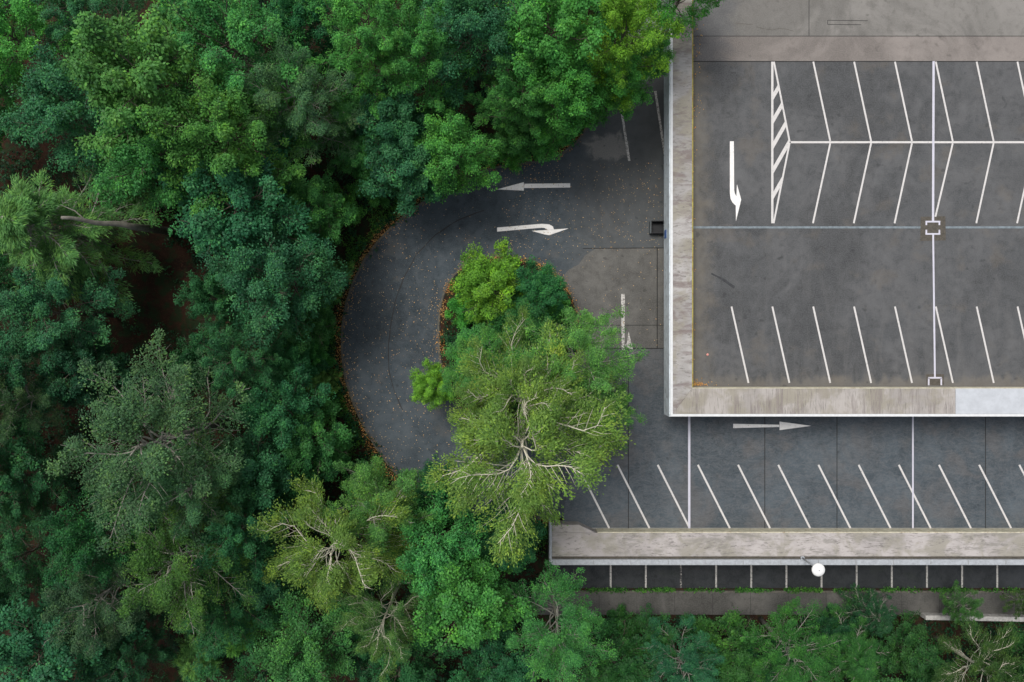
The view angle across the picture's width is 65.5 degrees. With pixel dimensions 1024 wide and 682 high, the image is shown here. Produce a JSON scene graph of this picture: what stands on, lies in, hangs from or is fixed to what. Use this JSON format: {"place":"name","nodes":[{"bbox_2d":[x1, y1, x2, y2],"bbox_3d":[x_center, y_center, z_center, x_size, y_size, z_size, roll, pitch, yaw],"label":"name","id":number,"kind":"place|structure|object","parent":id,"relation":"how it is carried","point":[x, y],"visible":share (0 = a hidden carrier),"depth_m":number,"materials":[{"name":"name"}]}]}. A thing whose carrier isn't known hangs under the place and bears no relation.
{"place":"outdoors","nodes":[
{"label":"outdoors","id":0,"kind":"place"},
{"bbox_2d":[341,71,663,519],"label":"road","id":1,"kind":"structure","parent":0,"point":[633,145],"depth_m":52.00,"materials":[{"name":"grey asphalt"}]},
{"bbox_2d":[327,112,596,523],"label":"leaf litter","id":2,"kind":"object","parent":1,"relation":"on","point":[342,306],"visible":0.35,"depth_m":51.99,"materials":[{"name":"brown plant"}]},
{"bbox_2d":[344,162,662,482],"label":"fallen leaves","id":3,"kind":"object","parent":1,"relation":"on","point":[467,259],"visible":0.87,"depth_m":51.97,"materials":[{"name":"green plant"}]},
{"bbox_2d":[0,0,1023,681],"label":"ground","id":4,"kind":"structure","parent":0,"point":[152,294],"depth_m":51.93,"materials":[{"name":"green plant"}]},
{"bbox_2d":[0,60,30,151],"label":"broadleaf tree","id":5,"kind":"object","parent":4,"relation":"on","point":[8,103],"visible":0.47,"depth_m":45.49,"materials":[{"name":"green plant"}]},
{"bbox_2d":[0,415,41,499],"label":"broadleaf tree","id":6,"kind":"object","parent":4,"relation":"on","point":[18,446],"visible":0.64,"depth_m":45.30,"materials":[{"name":"green plant"}]},
{"bbox_2d":[0,320,72,424],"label":"broadleaf tree","id":7,"kind":"object","parent":4,"relation":"on","point":[14,379],"visible":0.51,"depth_m":44.05,"materials":[{"name":"green plant"}]},
{"bbox_2d":[0,495,78,608],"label":"broadleaf tree","id":8,"kind":"object","parent":4,"relation":"on","point":[13,571],"visible":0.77,"depth_m":44.83,"materials":[{"name":"green plant"}]},
{"bbox_2d":[0,424,83,528],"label":"broadleaf tree","id":9,"kind":"object","parent":4,"relation":"on","point":[23,500],"visible":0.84,"depth_m":45.61,"materials":[{"name":"green plant"}]},
{"bbox_2d":[0,354,91,444],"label":"airy tree","id":10,"kind":"object","parent":4,"relation":"on","point":[10,410],"visible":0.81,"depth_m":43.15,"materials":[{"name":"green plant"}]},
{"bbox_2d":[0,0,106,120],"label":"broadleaf tree","id":11,"kind":"object","parent":4,"relation":"on","point":[22,11],"visible":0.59,"depth_m":42.92,"materials":[{"name":"green plant"}]},
{"bbox_2d":[0,250,140,376],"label":"broadleaf tree","id":12,"kind":"object","parent":4,"relation":"on","point":[41,336],"visible":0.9,"depth_m":43.75,"materials":[{"name":"green plant"}]},
{"bbox_2d":[0,562,148,681],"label":"broadleaf tree","id":13,"kind":"object","parent":4,"relation":"on","point":[21,645],"visible":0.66,"depth_m":44.41,"materials":[{"name":"green plant"}]},
{"bbox_2d":[21,311,133,410],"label":"broadleaf tree","id":14,"kind":"object","parent":4,"relation":"on","point":[64,360],"visible":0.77,"depth_m":44.93,"materials":[{"name":"green plant"}]},
{"bbox_2d":[0,152,162,304],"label":"conifer tree","id":15,"kind":"object","parent":4,"relation":"on","point":[26,212],"visible":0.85,"depth_m":44.10,"materials":[{"name":"green plant"}]},
{"bbox_2d":[0,37,171,185],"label":"broadleaf tree","id":16,"kind":"object","parent":4,"relation":"on","point":[56,113],"visible":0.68,"depth_m":41.58,"materials":[{"name":"green plant"}]},
{"bbox_2d":[31,0,147,69],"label":"broadleaf tree","id":17,"kind":"object","parent":4,"relation":"on","point":[74,7],"visible":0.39,"depth_m":43.16,"materials":[{"name":"green plant"}]},
{"bbox_2d":[38,535,166,659],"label":"airy tree","id":18,"kind":"object","parent":4,"relation":"on","point":[107,612],"visible":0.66,"depth_m":42.96,"materials":[{"name":"green plant"}]},
{"bbox_2d":[37,479,167,587],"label":"broadleaf tree","id":19,"kind":"object","parent":4,"relation":"on","point":[86,532],"visible":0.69,"depth_m":42.09,"materials":[{"name":"green plant"}]},
{"bbox_2d":[61,205,174,234],"bbox_3d":[-22.537,-6.830,46.745,2.800,10.792,1.193,0,90,0],"label":"leaning trunk","id":20,"kind":"object","parent":4,"relation":"on","point":[145,228],"visible":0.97,"depth_m":44.22,"materials":[{"name":"brown wood"}]},
{"bbox_2d":[82,601,180,681],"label":"broadleaf tree","id":21,"kind":"object","parent":4,"relation":"on","point":[112,666],"visible":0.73,"depth_m":47.51,"materials":[{"name":"green plant"}]},
{"bbox_2d":[39,328,253,556],"bbox_3d":[-18.225,5.272,44.394,9.092,15.908,11.624,9,90,0],"label":"airy tree","id":22,"kind":"object","parent":4,"relation":"on","point":[113,475],"visible":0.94,"depth_m":39.89,"materials":[{"name":"green plant"}]},
{"bbox_2d":[84,76,228,227],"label":"broadleaf tree","id":23,"kind":"object","parent":4,"relation":"on","point":[141,166],"visible":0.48,"depth_m":40.69,"materials":[{"name":"green plant"}]},
{"bbox_2d":[60,0,278,172],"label":"broadleaf tree","id":24,"kind":"object","parent":4,"relation":"on","point":[106,74],"visible":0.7,"depth_m":38.05,"materials":[{"name":"green plant"}]},
{"bbox_2d":[99,475,258,649],"bbox_3d":[-17.500,11.570,45.325,6.958,13.165,8.896,-26,90,0],"label":"airy tree","id":25,"kind":"object","parent":4,"relation":"on","point":[143,560],"visible":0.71,"depth_m":41.23,"materials":[{"name":"green plant"}]},
{"bbox_2d":[134,434,257,548],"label":"airy tree","id":26,"kind":"object","parent":4,"relation":"on","point":[192,513],"visible":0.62,"depth_m":40.94,"materials":[{"name":"green plant"}]},
{"bbox_2d":[169,619,224,681],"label":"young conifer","id":27,"kind":"object","parent":4,"relation":"on","point":[186,654],"visible":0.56,"depth_m":51.09,"materials":[{"name":"green plant"}]},
{"bbox_2d":[166,334,231,387],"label":"round tree","id":28,"kind":"object","parent":4,"relation":"on","point":[188,353],"visible":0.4,"depth_m":46.35,"materials":[{"name":"green plant"}]},
{"bbox_2d":[173,269,260,343],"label":"broadleaf tree","id":29,"kind":"object","parent":4,"relation":"on","point":[205,296],"visible":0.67,"depth_m":43.40,"materials":[{"name":"green plant"}]},
{"bbox_2d":[135,56,315,238],"bbox_3d":[-14.765,-9.986,44.142,8.457,16.068,9.068,-3,90,0],"label":"broadleaf tree","id":30,"kind":"object","parent":4,"relation":"on","point":[219,123],"visible":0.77,"depth_m":38.97,"materials":[{"name":"green plant"}]},
{"bbox_2d":[180,649,271,681],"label":"broadleaf tree","id":31,"kind":"object","parent":4,"relation":"on","point":[240,672],"visible":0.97,"depth_m":49.07,"materials":[{"name":"green plant"}]},
{"bbox_2d":[174,561,282,661],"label":"broadleaf tree","id":32,"kind":"object","parent":4,"relation":"on","point":[215,618],"visible":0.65,"depth_m":46.44,"materials":[{"name":"green plant"}]},
{"bbox_2d":[154,123,320,280],"bbox_3d":[-14.662,-7.320,45.516,8.322,13.501,9.554,-2,90,0],"label":"broadleaf tree","id":33,"kind":"object","parent":4,"relation":"on","point":[216,227],"visible":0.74,"depth_m":41.09,"materials":[{"name":"green plant"}]},
{"bbox_2d":[191,480,295,580],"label":"broadleaf tree","id":34,"kind":"object","parent":4,"relation":"on","point":[237,534],"visible":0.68,"depth_m":42.38,"materials":[{"name":"green plant"}]},
{"bbox_2d":[188,305,303,403],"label":"broadleaf tree","id":35,"kind":"object","parent":4,"relation":"on","point":[226,344],"visible":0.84,"depth_m":43.17,"materials":[{"name":"green plant"}]},
{"bbox_2d":[158,0,337,152],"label":"broadleaf tree","id":36,"kind":"object","parent":4,"relation":"on","point":[239,22],"visible":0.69,"depth_m":39.57,"materials":[{"name":"green plant"}]},
{"bbox_2d":[208,429,313,531],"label":"round tree","id":37,"kind":"object","parent":4,"relation":"on","point":[257,449],"visible":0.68,"depth_m":43.93,"materials":[{"name":"green plant"}]},
{"bbox_2d":[197,205,352,362],"bbox_3d":[-13.285,-3.145,45.761,6.850,13.308,8.160,37,90,0],"label":"broadleaf tree","id":38,"kind":"object","parent":4,"relation":"on","point":[237,276],"visible":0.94,"depth_m":41.92,"materials":[{"name":"green plant"}]},
{"bbox_2d":[233,528,320,610],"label":"round tree","id":39,"kind":"object","parent":4,"relation":"on","point":[270,589],"visible":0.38,"depth_m":45.37,"materials":[{"name":"green plant"}]},
{"bbox_2d":[232,362,335,454],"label":"round tree","id":40,"kind":"object","parent":4,"relation":"on","point":[266,421],"visible":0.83,"depth_m":44.86,"materials":[{"name":"green plant"}]},
{"bbox_2d":[253,337,331,399],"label":"round tree","id":41,"kind":"object","parent":4,"relation":"on","point":[291,353],"visible":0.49,"depth_m":46.89,"materials":[{"name":"green plant"}]},
{"bbox_2d":[229,31,368,166],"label":"airy tree","id":42,"kind":"object","parent":4,"relation":"on","point":[301,92],"visible":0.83,"depth_m":41.28,"materials":[{"name":"green plant"}]},
{"bbox_2d":[269,448,339,507],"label":"round tree","id":43,"kind":"object","parent":4,"relation":"on","point":[308,472],"visible":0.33,"depth_m":46.52,"materials":[{"name":"green plant"}]},
{"bbox_2d":[274,292,338,354],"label":"round tree","id":44,"kind":"object","parent":4,"relation":"on","point":[322,322],"visible":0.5,"depth_m":47.44,"materials":[{"name":"green plant"}]},
{"bbox_2d":[266,0,348,66],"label":"round tree","id":45,"kind":"object","parent":4,"relation":"on","point":[317,32],"visible":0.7,"depth_m":43.63,"materials":[{"name":"green plant"}]},
{"bbox_2d":[241,569,374,681],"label":"broadleaf tree","id":46,"kind":"object","parent":4,"relation":"on","point":[314,662],"visible":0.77,"depth_m":45.82,"materials":[{"name":"green plant"}]},
{"bbox_2d":[271,400,355,475],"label":"round tree","id":47,"kind":"object","parent":4,"relation":"on","point":[329,444],"visible":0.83,"depth_m":46.45,"materials":[{"name":"green plant"}]},
{"bbox_2d":[273,169,357,258],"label":"broadleaf tree","id":48,"kind":"object","parent":4,"relation":"on","point":[314,195],"visible":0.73,"depth_m":45.02,"materials":[{"name":"green plant"}]},
{"bbox_2d":[247,463,421,617],"bbox_3d":[-9.880,11.085,45.546,9.786,13.597,8.927,14,90,0],"label":"birch tree","id":49,"kind":"object","parent":4,"relation":"on","point":[331,579],"visible":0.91,"depth_m":41.76,"materials":[{"name":"green plant"}]},
{"bbox_2d":[315,87,378,174],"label":"tree","id":50,"kind":"object","parent":4,"relation":"on","point":[344,109],"visible":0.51,"depth_m":45.64,"materials":[{"name":"green plant"}]},
{"bbox_2d":[318,589,397,681],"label":"broadleaf tree","id":51,"kind":"object","parent":4,"relation":"on","point":[357,659],"visible":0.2,"depth_m":47.56,"materials":[{"name":"green plant"}]},
{"bbox_2d":[303,0,419,119],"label":"broadleaf tree","id":52,"kind":"object","parent":4,"relation":"on","point":[348,14],"visible":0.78,"depth_m":42.11,"materials":[{"name":"green plant"}]},
{"bbox_2d":[328,129,395,199],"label":"round tree","id":53,"kind":"object","parent":4,"relation":"on","point":[354,162],"visible":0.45,"depth_m":46.39,"materials":[{"name":"green plant"}]},
{"bbox_2d":[317,454,437,565],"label":"airy tree","id":54,"kind":"object","parent":4,"relation":"on","point":[378,533],"visible":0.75,"depth_m":43.54,"materials":[{"name":"green plant"}]},
{"bbox_2d":[330,569,425,681],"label":"birch tree","id":55,"kind":"object","parent":4,"relation":"on","point":[375,647],"visible":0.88,"depth_m":43.26,"materials":[{"name":"green plant"}]},
{"bbox_2d":[350,79,439,177],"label":"round tree","id":56,"kind":"object","parent":4,"relation":"on","point":[405,112],"visible":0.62,"depth_m":43.80,"materials":[{"name":"green plant"}]},
{"bbox_2d":[356,115,457,217],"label":"round tree","id":57,"kind":"object","parent":4,"relation":"on","point":[412,188],"visible":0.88,"depth_m":45.05,"materials":[{"name":"green plant"}]},
{"bbox_2d":[360,613,467,681],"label":"broadleaf tree","id":58,"kind":"object","parent":4,"relation":"on","point":[414,672],"visible":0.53,"depth_m":48.13,"materials":[{"name":"green plant"}]},
{"bbox_2d":[358,0,479,117],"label":"broadleaf tree","id":59,"kind":"object","parent":4,"relation":"on","point":[422,42],"visible":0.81,"depth_m":41.20,"materials":[{"name":"green plant"}]},
{"bbox_2d":[399,453,461,521],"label":"round tree","id":60,"kind":"object","parent":4,"relation":"on","point":[430,463],"visible":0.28,"depth_m":48.49,"materials":[{"name":"green plant"}]},
{"bbox_2d":[408,357,457,411],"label":"round tree","id":61,"kind":"object","parent":4,"relation":"on","point":[426,385],"visible":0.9,"depth_m":47.36,"materials":[{"name":"green plant"}]},
{"bbox_2d":[390,477,489,598],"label":"round tree","id":62,"kind":"object","parent":4,"relation":"on","point":[430,559],"visible":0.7,"depth_m":43.72,"materials":[{"name":"green plant"}]},
{"bbox_2d":[310,104,592,558],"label":"verge grass","id":63,"kind":"structure","parent":4,"relation":"on","point":[353,257],"depth_m":51.88,"materials":[{"name":"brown plant"}]},
{"bbox_2d":[413,107,506,203],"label":"round tree","id":64,"kind":"object","parent":4,"relation":"on","point":[443,138],"visible":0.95,"depth_m":44.19,"materials":[{"name":"green plant"}]},
{"bbox_2d":[403,540,535,652],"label":"round tree","id":65,"kind":"object","parent":4,"relation":"on","point":[484,613],"visible":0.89,"depth_m":43.05,"materials":[{"name":"green plant"}]},
{"bbox_2d":[409,0,535,116],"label":"broadleaf tree","id":66,"kind":"object","parent":4,"relation":"on","point":[484,27],"visible":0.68,"depth_m":41.35,"materials":[{"name":"green plant"}]},
{"bbox_2d":[460,620,538,681],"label":"round tree","id":67,"kind":"object","parent":4,"relation":"on","point":[500,667],"visible":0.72,"depth_m":48.48,"materials":[{"name":"green plant"}]},
{"bbox_2d":[455,486,546,576],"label":"round tree","id":68,"kind":"object","parent":4,"relation":"on","point":[540,529],"visible":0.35,"depth_m":46.23,"materials":[{"name":"green plant"}]},
{"bbox_2d":[437,255,578,423],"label":"island","id":69,"kind":"structure","parent":4,"relation":"on","point":[440,327],"depth_m":51.90,"materials":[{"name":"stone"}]},
{"bbox_2d":[438,317,516,393],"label":"round tree","id":70,"kind":"object","parent":69,"relation":"on","point":[452,355],"visible":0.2,"depth_m":46.41,"materials":[{"name":"green plant"}]},
{"bbox_2d":[439,323,536,418],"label":"airy tree","id":71,"kind":"object","parent":69,"relation":"on","point":[462,344],"visible":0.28,"depth_m":44.31,"materials":[{"name":"green plant"}]},
{"bbox_2d":[449,237,527,328],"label":"round tree","id":72,"kind":"object","parent":69,"relation":"on","point":[498,275],"visible":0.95,"depth_m":46.06,"materials":[{"name":"green plant"}]},
{"bbox_2d":[487,286,558,351],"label":"round tree","id":73,"kind":"object","parent":69,"relation":"on","point":[499,321],"visible":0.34,"depth_m":46.52,"materials":[{"name":"green plant"}]},
{"bbox_2d":[421,317,634,567],"bbox_3d":[0.893,4.834,44.594,12.908,15.296,11.775,-34,90,0],"label":"birch tree","id":74,"kind":"object","parent":69,"relation":"on","point":[483,435],"visible":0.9,"depth_m":40.15,"materials":[{"name":"green plant"}]},
{"bbox_2d":[451,303,615,472],"bbox_3d":[0.766,2.580,45.309,9.082,13.787,8.702,-30,90,0],"label":"birch tree","id":75,"kind":"object","parent":69,"relation":"on","point":[471,397],"visible":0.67,"depth_m":40.86,"materials":[{"name":"green plant"}]},
{"bbox_2d":[509,254,571,320],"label":"round tree","id":76,"kind":"object","parent":69,"relation":"on","point":[546,283],"visible":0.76,"depth_m":46.05,"materials":[{"name":"green plant"}]},
{"bbox_2d":[523,304,649,407],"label":"airy tree","id":77,"kind":"object","parent":69,"relation":"on","point":[583,339],"visible":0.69,"depth_m":42.87,"materials":[{"name":"green plant"}]},
{"bbox_2d":[463,53,559,151],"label":"broadleaf tree","id":78,"kind":"object","parent":4,"relation":"on","point":[506,84],"visible":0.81,"depth_m":42.44,"materials":[{"name":"green plant"}]},
{"bbox_2d":[0,0,1023,681],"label":"ground cover","id":79,"kind":"object","parent":4,"relation":"on","point":[352,424],"visible":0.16,"depth_m":51.69,"materials":[{"name":"brown plant"}]},
{"bbox_2d":[480,104,554,161],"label":"round tree","id":80,"kind":"object","parent":4,"relation":"on","point":[511,129],"visible":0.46,"depth_m":46.57,"materials":[{"name":"green plant"}]},
{"bbox_2d":[504,52,607,165],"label":"round tree","id":81,"kind":"object","parent":4,"relation":"on","point":[567,79],"visible":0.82,"depth_m":41.65,"materials":[{"name":"green plant"}]},
{"bbox_2d":[499,559,618,681],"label":"airy tree","id":82,"kind":"object","parent":4,"relation":"on","point":[563,653],"visible":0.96,"depth_m":44.44,"materials":[{"name":"green plant"}]},
{"bbox_2d":[487,0,640,123],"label":"broadleaf tree","id":83,"kind":"object","parent":4,"relation":"on","point":[531,19],"visible":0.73,"depth_m":40.10,"materials":[{"name":"green plant"}]},
{"bbox_2d":[558,363,646,451],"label":"airy tree","id":84,"kind":"object","parent":4,"relation":"on","point":[627,400],"visible":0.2,"depth_m":45.56,"materials":[{"name":"green plant"}]},
{"bbox_2d":[576,618,657,681],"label":"round tree","id":85,"kind":"object","parent":4,"relation":"on","point":[607,670],"visible":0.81,"depth_m":50.06,"materials":[{"name":"green plant"}]},
{"bbox_2d":[582,40,654,120],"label":"round tree","id":86,"kind":"object","parent":4,"relation":"on","point":[612,105],"visible":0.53,"depth_m":44.12,"materials":[{"name":"green plant"}]},
{"bbox_2d":[575,0,686,113],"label":"broadleaf tree","id":87,"kind":"object","parent":4,"relation":"on","point":[629,15],"visible":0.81,"depth_m":41.20,"materials":[{"name":"green plant"}]},
{"bbox_2d":[623,29,675,96],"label":"round tree","id":88,"kind":"object","parent":4,"relation":"on","point":[659,49],"visible":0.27,"depth_m":44.94,"materials":[{"name":"green plant"}]},
{"bbox_2d":[625,602,677,668],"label":"round tree","id":89,"kind":"object","parent":4,"relation":"on","point":[644,624],"visible":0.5,"depth_m":51.34,"materials":[{"name":"green plant"}]},
{"bbox_2d":[632,613,725,681],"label":"airy tree","id":90,"kind":"object","parent":4,"relation":"on","point":[689,658],"visible":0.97,"depth_m":48.95,"materials":[{"name":"green plant"}]},
{"bbox_2d":[641,0,723,40],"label":"broadleaf tree","id":91,"kind":"object","parent":4,"relation":"on","point":[670,13],"visible":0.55,"depth_m":45.16,"materials":[{"name":"green plant"}]},
{"bbox_2d":[689,607,767,681],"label":"round tree","id":92,"kind":"object","parent":4,"relation":"on","point":[729,670],"visible":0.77,"depth_m":50.06,"materials":[{"name":"green plant"}]},
{"bbox_2d":[732,596,851,681],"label":"airy tree","id":93,"kind":"object","parent":4,"relation":"on","point":[814,661],"visible":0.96,"depth_m":48.03,"materials":[{"name":"green plant"}]},
{"bbox_2d":[806,603,859,664],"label":"round tree","id":94,"kind":"object","parent":4,"relation":"on","point":[840,628],"visible":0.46,"depth_m":51.78,"materials":[{"name":"green plant"}]},
{"bbox_2d":[788,590,893,681],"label":"conifer tree","id":95,"kind":"object","parent":4,"relation":"on","point":[860,661],"visible":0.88,"depth_m":50.36,"materials":[{"name":"green plant"}]},
{"bbox_2d":[836,583,900,637],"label":"conifer tree","id":96,"kind":"object","parent":4,"relation":"on","point":[881,621],"visible":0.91,"depth_m":51.79,"materials":[{"name":"green plant"}]},
{"bbox_2d":[868,609,949,681],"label":"round tree","id":97,"kind":"object","parent":4,"relation":"on","point":[911,656],"visible":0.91,"depth_m":50.31,"materials":[{"name":"green plant"}]},
{"bbox_2d":[939,580,984,629],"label":"airy tree","id":98,"kind":"object","parent":4,"relation":"on","point":[971,611],"visible":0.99,"depth_m":51.94,"materials":[{"name":"green plant"}]},
{"bbox_2d":[920,613,1023,621],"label":"wall","id":99,"kind":"structure","parent":4,"relation":"on","point":[987,617],"depth_m":54.15,"materials":[{"name":"concrete"}]},
{"bbox_2d":[931,616,1023,681],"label":"birch tree","id":100,"kind":"object","parent":4,"relation":"on","point":[994,672],"visible":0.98,"depth_m":49.33,"materials":[{"name":"green plant"}]},
{"bbox_2d":[532,590,1023,614],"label":"pavement","id":101,"kind":"structure","parent":0,"point":[679,602],"depth_m":54.70,"materials":[{"name":"concrete"}]},
{"bbox_2d":[568,586,1019,593],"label":"weeds","id":102,"kind":"object","parent":101,"relation":"on","point":[755,590],"visible":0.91,"depth_m":54.61,"materials":[{"name":"green plant"}]},
{"bbox_2d":[542,517,1023,587],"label":"parking lane","id":103,"kind":"structure","parent":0,"point":[799,576],"depth_m":54.80,"materials":[{"name":"grey asphalt"}]},
{"bbox_2d":[548,1,1023,564],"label":"parking deck","id":104,"kind":"structure","parent":103,"relation":"on","point":[812,489],"depth_m":51.99,"materials":[{"name":"grey concrete"}]},
{"bbox_2d":[664,0,1023,416],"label":"parking deck","id":105,"kind":"structure","parent":104,"relation":"on","point":[850,189],"depth_m":49.00,"materials":[{"name":"concrete"}]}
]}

